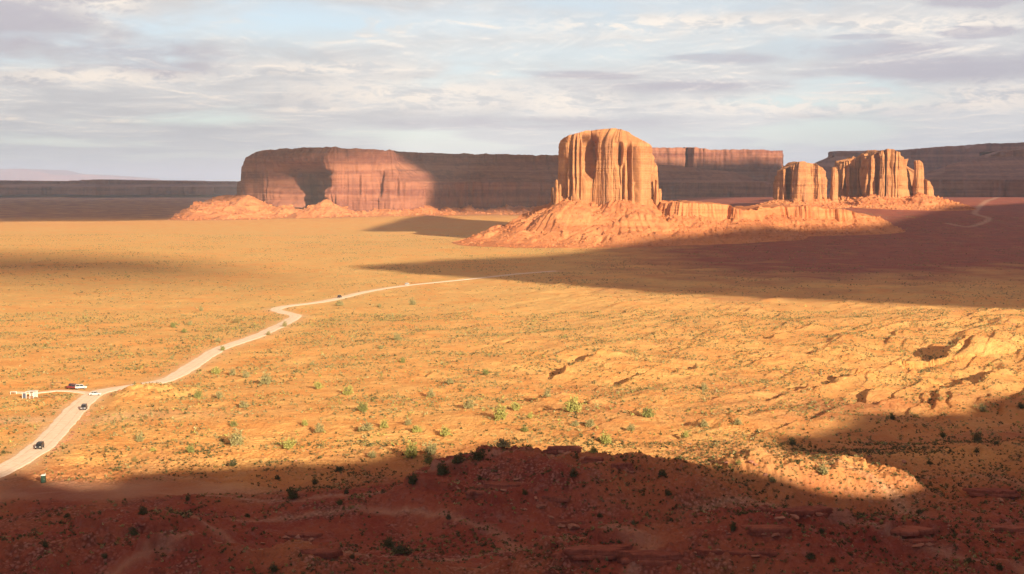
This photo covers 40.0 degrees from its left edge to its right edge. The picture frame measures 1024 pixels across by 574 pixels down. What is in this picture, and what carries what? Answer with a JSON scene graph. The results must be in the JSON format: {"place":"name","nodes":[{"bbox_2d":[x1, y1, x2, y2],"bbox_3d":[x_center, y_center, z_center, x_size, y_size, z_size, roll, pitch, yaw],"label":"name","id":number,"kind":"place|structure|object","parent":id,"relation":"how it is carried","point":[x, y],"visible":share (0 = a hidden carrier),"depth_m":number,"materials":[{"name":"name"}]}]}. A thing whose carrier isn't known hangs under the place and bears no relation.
{"place":"outdoors","nodes":[
{"label":"outdoors","id":0,"kind":"place"},
{"bbox_2d":[13,390,86,393],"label":"path","id":1,"kind":"structure","parent":0,"point":[74,391],"depth_m":555.85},
{"bbox_2d":[0,169,160,180],"bbox_3d":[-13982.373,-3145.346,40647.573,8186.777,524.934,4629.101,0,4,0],"label":"distant mountain","id":2,"kind":"structure","parent":0,"point":[35,175],"depth_m":38928.25,"materials":[{"name":"stone"}]},
{"bbox_2d":[0,271,550,477],"bbox_3d":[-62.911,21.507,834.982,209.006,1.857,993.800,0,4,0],"label":"road","id":3,"kind":"structure","parent":0,"point":[54,433],"depth_m":532.98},
{"bbox_2d":[35,441,43,448],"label":"car","id":4,"kind":"object","parent":3,"relation":"on","point":[39,444],"visible":1,"depth_m":434.81,"materials":[{"name":"paint"}]},
{"bbox_2d":[89,391,100,395],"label":"car","id":5,"kind":"object","parent":3,"relation":"on","point":[94,393],"visible":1,"depth_m":544.99,"materials":[{"name":"white paint"}]},
{"bbox_2d":[0,194,1023,573],"bbox_3d":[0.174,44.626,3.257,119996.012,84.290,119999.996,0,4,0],"label":"ground","id":6,"kind":"structure","parent":0,"point":[36,220],"depth_m":555.23,"materials":[{"name":"soil"}]},
{"bbox_2d":[22,390,37,398],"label":"vendor stall","id":7,"kind":"object","parent":6,"relation":"on","point":[33,392],"visible":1,"depth_m":537.24,"materials":[{"name":"white paint"}]},
{"bbox_2d":[41,474,45,482],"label":"portable toilet","id":8,"kind":"object","parent":6,"relation":"on","point":[43,478],"visible":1,"depth_m":386.51,"materials":[{"name":"green plastic"}]},
{"bbox_2d":[42,538,49,547],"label":"shrub","id":9,"kind":"object","parent":6,"relation":"on","point":[45,544],"visible":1,"depth_m":277.68,"materials":[{"name":"green plant"}]},
{"bbox_2d":[75,384,86,388],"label":"car","id":10,"kind":"object","parent":6,"relation":"on","point":[77,386],"visible":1,"depth_m":561.76,"materials":[{"name":"white paint"}]},
{"bbox_2d":[0,179,238,194],"bbox_3d":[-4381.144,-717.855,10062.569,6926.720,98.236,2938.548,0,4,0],"label":"mesa","id":11,"kind":"structure","parent":6,"relation":"on","point":[115,187],"depth_m":8847.35,"materials":[{"name":"stone"}]},
{"bbox_2d":[128,524,139,535],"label":"juniper","id":12,"kind":"object","parent":6,"relation":"on","point":[135,532],"visible":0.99,"depth_m":306.58,"materials":[{"name":"green plant"}]},
{"bbox_2d":[135,432,144,441],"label":"shrub","id":13,"kind":"object","parent":6,"relation":"on","point":[140,438],"visible":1,"depth_m":448.88,"materials":[{"name":"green plant"}]},
{"bbox_2d":[137,504,148,514],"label":"shrub","id":14,"kind":"object","parent":6,"relation":"on","point":[143,511],"visible":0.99,"depth_m":316.19,"materials":[{"name":"green plant"}]},
{"bbox_2d":[185,443,193,452],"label":"shrub","id":15,"kind":"object","parent":6,"relation":"on","point":[190,449],"visible":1,"depth_m":424.10,"materials":[{"name":"green plant"}]},
{"bbox_2d":[192,387,202,397],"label":"shrub","id":16,"kind":"object","parent":6,"relation":"on","point":[199,394],"visible":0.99,"depth_m":529.72,"materials":[{"name":"green plant"}]},
{"bbox_2d":[211,366,220,373],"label":"shrub","id":17,"kind":"object","parent":6,"relation":"on","point":[216,371],"visible":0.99,"depth_m":609.55,"materials":[{"name":"green plant"}]},
{"bbox_2d":[215,390,224,397],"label":"shrub","id":18,"kind":"object","parent":6,"relation":"on","point":[219,394],"visible":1,"depth_m":527.90,"materials":[{"name":"green plant"}]},
{"bbox_2d":[228,367,235,375],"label":"shrub","id":19,"kind":"object","parent":6,"relation":"on","point":[233,372],"visible":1,"depth_m":603.14,"materials":[{"name":"green plant"}]},
{"bbox_2d":[228,458,236,465],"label":"shrub","id":20,"kind":"object","parent":6,"relation":"on","point":[233,462],"visible":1,"depth_m":409.45,"materials":[{"name":"green plant"}]},
{"bbox_2d":[229,419,237,426],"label":"shrub","id":21,"kind":"object","parent":6,"relation":"on","point":[232,423],"visible":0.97,"depth_m":467.11,"materials":[{"name":"green plant"}]},
{"bbox_2d":[227,425,245,446],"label":"shrub","id":22,"kind":"object","parent":6,"relation":"on","point":[237,439],"visible":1,"depth_m":437.74,"materials":[{"name":"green plant"}]},
{"bbox_2d":[238,400,248,407],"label":"shrub","id":23,"kind":"object","parent":6,"relation":"on","point":[243,404],"visible":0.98,"depth_m":502.60,"materials":[{"name":"green plant"}]},
{"bbox_2d":[242,369,249,377],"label":"shrub","id":24,"kind":"object","parent":6,"relation":"on","point":[246,374],"visible":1,"depth_m":592.54,"materials":[{"name":"green plant"}]},
{"bbox_2d":[258,371,271,384],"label":"juniper","id":25,"kind":"object","parent":6,"relation":"on","point":[266,380],"visible":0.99,"depth_m":573.95,"materials":[{"name":"green plant"}]},
{"bbox_2d":[269,562,279,571],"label":"shrub","id":26,"kind":"object","parent":6,"relation":"on","point":[274,568],"visible":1,"depth_m":269.13,"materials":[{"name":"green plant"}]},
{"bbox_2d":[280,437,296,448],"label":"juniper","id":27,"kind":"object","parent":6,"relation":"on","point":[288,444],"visible":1,"depth_m":436.27,"materials":[{"name":"green plant"}]},
{"bbox_2d":[286,485,299,499],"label":"juniper","id":28,"kind":"object","parent":6,"relation":"on","point":[293,495],"visible":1,"depth_m":363.44,"materials":[{"name":"green plant"}]},
{"bbox_2d":[283,532,324,540],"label":"rock ledge","id":29,"kind":"object","parent":6,"relation":"on","point":[305,536],"visible":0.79,"depth_m":327.97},
{"bbox_2d":[313,421,325,432],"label":"shrub","id":30,"kind":"object","parent":6,"relation":"on","point":[319,427],"visible":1,"depth_m":455.39,"materials":[{"name":"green plant"}]},
{"bbox_2d":[314,380,324,388],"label":"shrub","id":31,"kind":"object","parent":6,"relation":"on","point":[318,385],"visible":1,"depth_m":556.40,"materials":[{"name":"green plant"}]},
{"bbox_2d":[300,548,342,560],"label":"rock ledge","id":32,"kind":"object","parent":6,"relation":"on","point":[326,553],"visible":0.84,"depth_m":273.87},
{"bbox_2d":[340,385,353,395],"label":"juniper","id":33,"kind":"object","parent":6,"relation":"on","point":[348,390],"visible":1,"depth_m":543.69,"materials":[{"name":"green plant"}]},
{"bbox_2d":[357,399,367,411],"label":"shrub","id":34,"kind":"object","parent":6,"relation":"on","point":[363,408],"visible":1,"depth_m":489.51,"materials":[{"name":"green plant"}]},
{"bbox_2d":[358,421,372,430],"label":"juniper","id":35,"kind":"object","parent":6,"relation":"on","point":[367,426],"visible":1,"depth_m":455.98,"materials":[{"name":"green plant"}]},
{"bbox_2d":[368,450,376,457],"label":"shrub","id":36,"kind":"object","parent":6,"relation":"on","point":[372,455],"visible":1,"depth_m":417.92,"materials":[{"name":"green plant"}]},
{"bbox_2d":[380,417,388,427],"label":"shrub","id":37,"kind":"object","parent":6,"relation":"on","point":[383,424],"visible":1,"depth_m":462.65,"materials":[{"name":"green plant"}]},
{"bbox_2d":[383,535,395,547],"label":"juniper","id":38,"kind":"object","parent":6,"relation":"on","point":[387,543],"visible":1,"depth_m":319.17,"materials":[{"name":"green plant"}]},
{"bbox_2d":[393,332,402,340],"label":"shrub","id":39,"kind":"object","parent":6,"relation":"on","point":[396,337],"visible":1,"depth_m":735.52,"materials":[{"name":"green plant"}]},
{"bbox_2d":[393,543,412,554],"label":"juniper","id":40,"kind":"object","parent":6,"relation":"on","point":[401,550],"visible":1,"depth_m":311.00,"materials":[{"name":"green plant"}]},
{"bbox_2d":[404,417,411,424],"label":"shrub","id":41,"kind":"object","parent":6,"relation":"on","point":[408,421],"visible":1,"depth_m":466.29,"materials":[{"name":"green plant"}]},
{"bbox_2d":[403,438,418,458],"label":"juniper","id":42,"kind":"object","parent":6,"relation":"on","point":[411,451],"visible":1,"depth_m":418.03,"materials":[{"name":"green plant"}]},
{"bbox_2d":[406,471,418,484],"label":"juniper","id":43,"kind":"object","parent":6,"relation":"on","point":[412,480],"visible":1,"depth_m":353.70,"materials":[{"name":"green plant"}]},
{"bbox_2d":[408,297,416,304],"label":"shrub","id":44,"kind":"object","parent":6,"relation":"on","point":[412,302],"visible":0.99,"depth_m":959.29,"materials":[{"name":"green plant"}]},
{"bbox_2d":[411,425,423,432],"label":"juniper","id":45,"kind":"object","parent":6,"relation":"on","point":[415,430],"visible":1,"depth_m":455.23,"materials":[{"name":"green plant"}]},
{"bbox_2d":[422,453,434,463],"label":"juniper","id":46,"kind":"object","parent":6,"relation":"on","point":[427,459],"visible":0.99,"depth_m":410.98,"materials":[{"name":"green plant"}]},
{"bbox_2d":[421,441,437,454],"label":"juniper","id":47,"kind":"object","parent":6,"relation":"on","point":[430,449],"visible":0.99,"depth_m":419.66,"materials":[{"name":"green plant"}]},
{"bbox_2d":[427,387,435,396],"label":"shrub","id":48,"kind":"object","parent":6,"relation":"on","point":[431,393],"visible":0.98,"depth_m":538.25,"materials":[{"name":"green plant"}]},
{"bbox_2d":[436,460,450,474],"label":"juniper","id":49,"kind":"object","parent":6,"relation":"on","point":[442,471],"visible":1,"depth_m":357.91,"materials":[{"name":"green plant"}]},
{"bbox_2d":[440,425,452,436],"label":"juniper","id":50,"kind":"object","parent":6,"relation":"on","point":[446,432],"visible":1,"depth_m":451.11,"materials":[{"name":"green plant"}]},
{"bbox_2d":[451,454,464,463],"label":"juniper","id":51,"kind":"object","parent":6,"relation":"on","point":[458,459],"visible":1,"depth_m":360.52,"materials":[{"name":"green plant"}]},
{"bbox_2d":[463,398,474,408],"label":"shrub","id":52,"kind":"object","parent":6,"relation":"on","point":[469,404],"visible":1,"depth_m":504.46,"materials":[{"name":"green plant"}]},
{"bbox_2d":[168,146,772,220],"bbox_3d":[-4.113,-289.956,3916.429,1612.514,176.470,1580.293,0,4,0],"label":"mesa","id":53,"kind":"structure","parent":6,"relation":"on","point":[320,182],"depth_m":3534.94,"materials":[{"name":"stone"}]},
{"bbox_2d":[469,448,486,460],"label":"juniper","id":54,"kind":"object","parent":6,"relation":"on","point":[477,455],"visible":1,"depth_m":361.34,"materials":[{"name":"green plant"}]},
{"bbox_2d":[465,489,493,498],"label":"rock ledge","id":55,"kind":"object","parent":6,"relation":"on","point":[473,494],"visible":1,"depth_m":341.17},
{"bbox_2d":[475,481,521,490],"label":"rock ledge","id":56,"kind":"object","parent":6,"relation":"on","point":[494,485],"visible":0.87,"depth_m":345.00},
{"bbox_2d":[492,403,507,420],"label":"shrub","id":57,"kind":"object","parent":6,"relation":"on","point":[501,413],"visible":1,"depth_m":472.85,"materials":[{"name":"green plant"}]},
{"bbox_2d":[495,437,512,447],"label":"juniper","id":58,"kind":"object","parent":6,"relation":"on","point":[502,443],"visible":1,"depth_m":366.75,"materials":[{"name":"green plant"}]},
{"bbox_2d":[0,437,1021,573],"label":"loose rubble","id":59,"kind":"object","parent":6,"relation":"on","point":[726,531],"visible":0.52,"depth_m":310.44,"materials":[{"name":"stone"}]},
{"bbox_2d":[0,307,1023,449],"bbox_3d":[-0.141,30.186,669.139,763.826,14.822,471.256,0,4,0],"label":"desert scrub","id":60,"kind":"object","parent":6,"relation":"on","point":[941,398],"visible":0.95,"depth_m":624.73,"materials":[{"name":"green plant"}]},
{"bbox_2d":[0,434,1023,573],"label":"desert scrub","id":61,"kind":"object","parent":6,"relation":"on","point":[801,449],"visible":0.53,"depth_m":349.86,"materials":[{"name":"green plant"}]},
{"bbox_2d":[0,213,1023,313],"bbox_3d":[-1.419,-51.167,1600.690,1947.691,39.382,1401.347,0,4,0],"label":"desert scrub","id":62,"kind":"object","parent":6,"relation":"on","point":[171,246],"visible":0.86,"depth_m":1373.42,"materials":[{"name":"green plant"}]},
{"bbox_2d":[509,399,522,410],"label":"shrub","id":63,"kind":"object","parent":6,"relation":"on","point":[515,406],"visible":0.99,"depth_m":496.62,"materials":[{"name":"green plant"}]},
{"bbox_2d":[536,504,546,508],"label":"boulder","id":64,"kind":"object","parent":6,"relation":"on","point":[541,506],"visible":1,"depth_m":337.08,"materials":[{"name":"stone"}]},
{"bbox_2d":[542,387,550,396],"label":"shrub","id":65,"kind":"object","parent":6,"relation":"on","point":[547,394],"visible":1,"depth_m":525.55,"materials":[{"name":"green plant"}]},
{"bbox_2d":[543,445,581,454],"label":"rock ledge","id":66,"kind":"object","parent":6,"relation":"on","point":[556,448],"visible":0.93,"depth_m":365.84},
{"bbox_2d":[549,519,584,527],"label":"rock ledge","id":67,"kind":"object","parent":6,"relation":"on","point":[556,522],"visible":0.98,"depth_m":331.36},
{"bbox_2d":[452,128,687,247],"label":"sandstone butte","id":68,"kind":"object","parent":6,"relation":"on","point":[607,193],"visible":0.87,"depth_m":1900.17,"materials":[{"name":"stone"}]},
{"bbox_2d":[562,394,583,412],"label":"shrub","id":69,"kind":"object","parent":6,"relation":"on","point":[571,406],"visible":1,"depth_m":490.21,"materials":[{"name":"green plant"}]},
{"bbox_2d":[567,523,579,529],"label":"boulder","id":70,"kind":"object","parent":6,"relation":"on","point":[573,526],"visible":1,"depth_m":329.21,"materials":[{"name":"stone"}]},
{"bbox_2d":[569,467,577,476],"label":"shrub","id":71,"kind":"object","parent":6,"relation":"on","point":[572,473],"visible":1,"depth_m":343.81,"materials":[{"name":"green plant"}]},
{"bbox_2d":[570,420,578,426],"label":"shrub","id":72,"kind":"object","parent":6,"relation":"on","point":[575,423],"visible":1,"depth_m":463.69,"materials":[{"name":"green plant"}]},
{"bbox_2d":[584,418,595,427],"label":"shrub","id":73,"kind":"object","parent":6,"relation":"on","point":[589,423],"visible":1,"depth_m":464.83,"materials":[{"name":"green plant"}]},
{"bbox_2d":[551,544,632,563],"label":"rock ledge","id":74,"kind":"object","parent":6,"relation":"on","point":[584,553],"visible":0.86,"depth_m":260.66,"materials":[{"name":"stone"}]},
{"bbox_2d":[581,456,603,463],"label":"rock ledge","id":75,"kind":"object","parent":6,"relation":"on","point":[591,459],"visible":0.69,"depth_m":356.32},
{"bbox_2d":[589,444,598,452],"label":"shrub","id":76,"kind":"object","parent":6,"relation":"on","point":[593,449],"visible":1,"depth_m":361.55,"materials":[{"name":"green plant"}]},
{"bbox_2d":[600,430,611,444],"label":"juniper","id":77,"kind":"object","parent":6,"relation":"on","point":[605,438],"visible":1,"depth_m":438.66,"materials":[{"name":"green plant"}]},
{"bbox_2d":[610,462,633,470],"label":"rock ledge","id":78,"kind":"object","parent":6,"relation":"on","point":[623,466],"visible":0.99,"depth_m":350.12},
{"bbox_2d":[626,424,634,430],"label":"shrub","id":79,"kind":"object","parent":6,"relation":"on","point":[631,427],"visible":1,"depth_m":459.51,"materials":[{"name":"green plant"}]},
{"bbox_2d":[640,406,655,417],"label":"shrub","id":80,"kind":"object","parent":6,"relation":"on","point":[647,413],"visible":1,"depth_m":485.08,"materials":[{"name":"green plant"}]},
{"bbox_2d":[614,550,690,565],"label":"rock ledge","id":81,"kind":"object","parent":6,"relation":"on","point":[652,557],"visible":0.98,"depth_m":257.57,"materials":[{"name":"stone"}]},
{"bbox_2d":[658,469,667,475],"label":"shrub","id":82,"kind":"object","parent":6,"relation":"on","point":[662,472],"visible":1,"depth_m":348.73,"materials":[{"name":"green plant"}]},
{"bbox_2d":[681,429,689,437],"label":"shrub","id":83,"kind":"object","parent":6,"relation":"on","point":[685,434],"visible":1,"depth_m":449.05,"materials":[{"name":"green plant"}]},
{"bbox_2d":[377,302,1023,449],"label":"loose rubble","id":84,"kind":"object","parent":6,"relation":"on","point":[715,365],"visible":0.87,"depth_m":613.83,"materials":[{"name":"stone"}]},
{"bbox_2d":[699,419,708,426],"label":"shrub","id":85,"kind":"object","parent":6,"relation":"on","point":[703,424],"visible":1,"depth_m":468.65,"materials":[{"name":"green plant"}]},
{"bbox_2d":[700,382,708,389],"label":"shrub","id":86,"kind":"object","parent":6,"relation":"on","point":[703,386],"visible":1,"depth_m":555.66,"materials":[{"name":"green plant"}]},
{"bbox_2d":[652,147,783,182],"bbox_3d":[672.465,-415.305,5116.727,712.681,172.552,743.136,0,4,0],"label":"mesa","id":87,"kind":"structure","parent":6,"relation":"on","point":[762,165],"depth_m":4764.36,"materials":[{"name":"stone"}]},
{"bbox_2d":[729,520,736,530],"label":"shrub","id":88,"kind":"object","parent":6,"relation":"on","point":[733,526],"visible":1,"depth_m":263.06,"materials":[{"name":"green plant"}]},
{"bbox_2d":[694,548,776,557],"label":"rock ledge","id":89,"kind":"object","parent":6,"relation":"on","point":[740,553],"visible":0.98,"depth_m":257.78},
{"bbox_2d":[733,416,742,424],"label":"shrub","id":90,"kind":"object","parent":6,"relation":"on","point":[737,421],"visible":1,"depth_m":466.42,"materials":[{"name":"green plant"}]},
{"bbox_2d":[740,524,791,537],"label":"rock ledge","id":91,"kind":"object","parent":6,"relation":"on","point":[758,530],"visible":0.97,"depth_m":262.04,"materials":[{"name":"stone"}]},
{"bbox_2d":[658,200,905,244],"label":"rock bench","id":92,"kind":"object","parent":6,"relation":"on","point":[701,223],"visible":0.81,"depth_m":1881.31,"materials":[{"name":"stone"}]},
{"bbox_2d":[789,437,796,445],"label":"shrub","id":93,"kind":"object","parent":6,"relation":"on","point":[792,442],"visible":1,"depth_m":438.02,"materials":[{"name":"green plant"}]},
{"bbox_2d":[790,514,798,520],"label":"boulder","id":94,"kind":"object","parent":6,"relation":"on","point":[795,517],"visible":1,"depth_m":270.18,"materials":[{"name":"stone"}]},
{"bbox_2d":[751,161,849,208],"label":"sandstone butte","id":95,"kind":"object","parent":6,"relation":"on","point":[801,183],"visible":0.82,"depth_m":2469.52,"materials":[{"name":"stone"}]},
{"bbox_2d":[772,506,832,518],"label":"rock ledge","id":96,"kind":"object","parent":6,"relation":"on","point":[801,511],"visible":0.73,"depth_m":272.62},
{"bbox_2d":[806,552,815,559],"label":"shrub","id":97,"kind":"object","parent":6,"relation":"on","point":[811,556],"visible":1,"depth_m":256.17,"materials":[{"name":"green plant"}]},
{"bbox_2d":[817,461,829,475],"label":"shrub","id":98,"kind":"object","parent":6,"relation":"on","point":[822,469],"visible":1,"depth_m":352.96,"materials":[{"name":"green plant"}]},
{"bbox_2d":[889,412,895,419],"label":"shrub","id":99,"kind":"object","parent":6,"relation":"on","point":[892,417],"visible":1,"depth_m":484.43,"materials":[{"name":"green plant"}]},
{"bbox_2d":[835,149,976,210],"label":"sandstone butte","id":100,"kind":"object","parent":6,"relation":"on","point":[889,179],"visible":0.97,"depth_m":2482.80,"materials":[{"name":"stone"}]},
{"bbox_2d":[890,525,938,538],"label":"rock ledge","id":101,"kind":"object","parent":6,"relation":"on","point":[907,531],"visible":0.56,"depth_m":273.85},
{"bbox_2d":[912,543,923,547],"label":"boulder","id":102,"kind":"object","parent":6,"relation":"on","point":[919,545],"visible":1,"depth_m":270.55,"materials":[{"name":"stone"}]},
{"bbox_2d":[816,142,1023,193],"bbox_3d":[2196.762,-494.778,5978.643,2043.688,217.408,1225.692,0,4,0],"label":"mesa","id":103,"kind":"structure","parent":6,"relation":"on","point":[932,158],"depth_m":5465.35,"materials":[{"name":"stone"}]},
{"bbox_2d":[902,538,940,546],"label":"rock ledge","id":104,"kind":"object","parent":6,"relation":"on","point":[918,540],"visible":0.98,"depth_m":271.51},
{"bbox_2d":[924,149,1023,196],"bbox_3d":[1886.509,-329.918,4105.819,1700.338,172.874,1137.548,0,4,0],"label":"mesa","id":105,"kind":"structure","parent":6,"relation":"on","point":[998,173],"depth_m":3625.99,"materials":[{"name":"stone"}]},
{"bbox_2d":[972,431,982,440],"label":"shrub","id":106,"kind":"object","parent":6,"relation":"on","point":[978,438],"visible":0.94,"depth_m":437.81,"materials":[{"name":"green plant"}]},
{"bbox_2d":[977,401,986,411],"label":"shrub","id":107,"kind":"object","parent":6,"relation":"on","point":[981,408],"visible":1,"depth_m":509.65,"materials":[{"name":"green plant"}]},
{"bbox_2d":[962,488,1021,498],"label":"rock ledge","id":108,"kind":"object","parent":6,"relation":"on","point":[996,492],"visible":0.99,"depth_m":362.85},
{"bbox_2d":[996,562,1004,569],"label":"shrub","id":109,"kind":"object","parent":6,"relation":"on","point":[999,566],"visible":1,"depth_m":259.52,"materials":[{"name":"green plant"}]},
{"bbox_2d":[989,525,1023,534],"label":"rock ledge","id":110,"kind":"object","parent":6,"relation":"on","point":[1009,528],"visible":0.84,"depth_m":279.11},
{"bbox_2d":[0,0,1023,180],"label":"sky","id":111,"kind":"structure","parent":0,"point":[189,90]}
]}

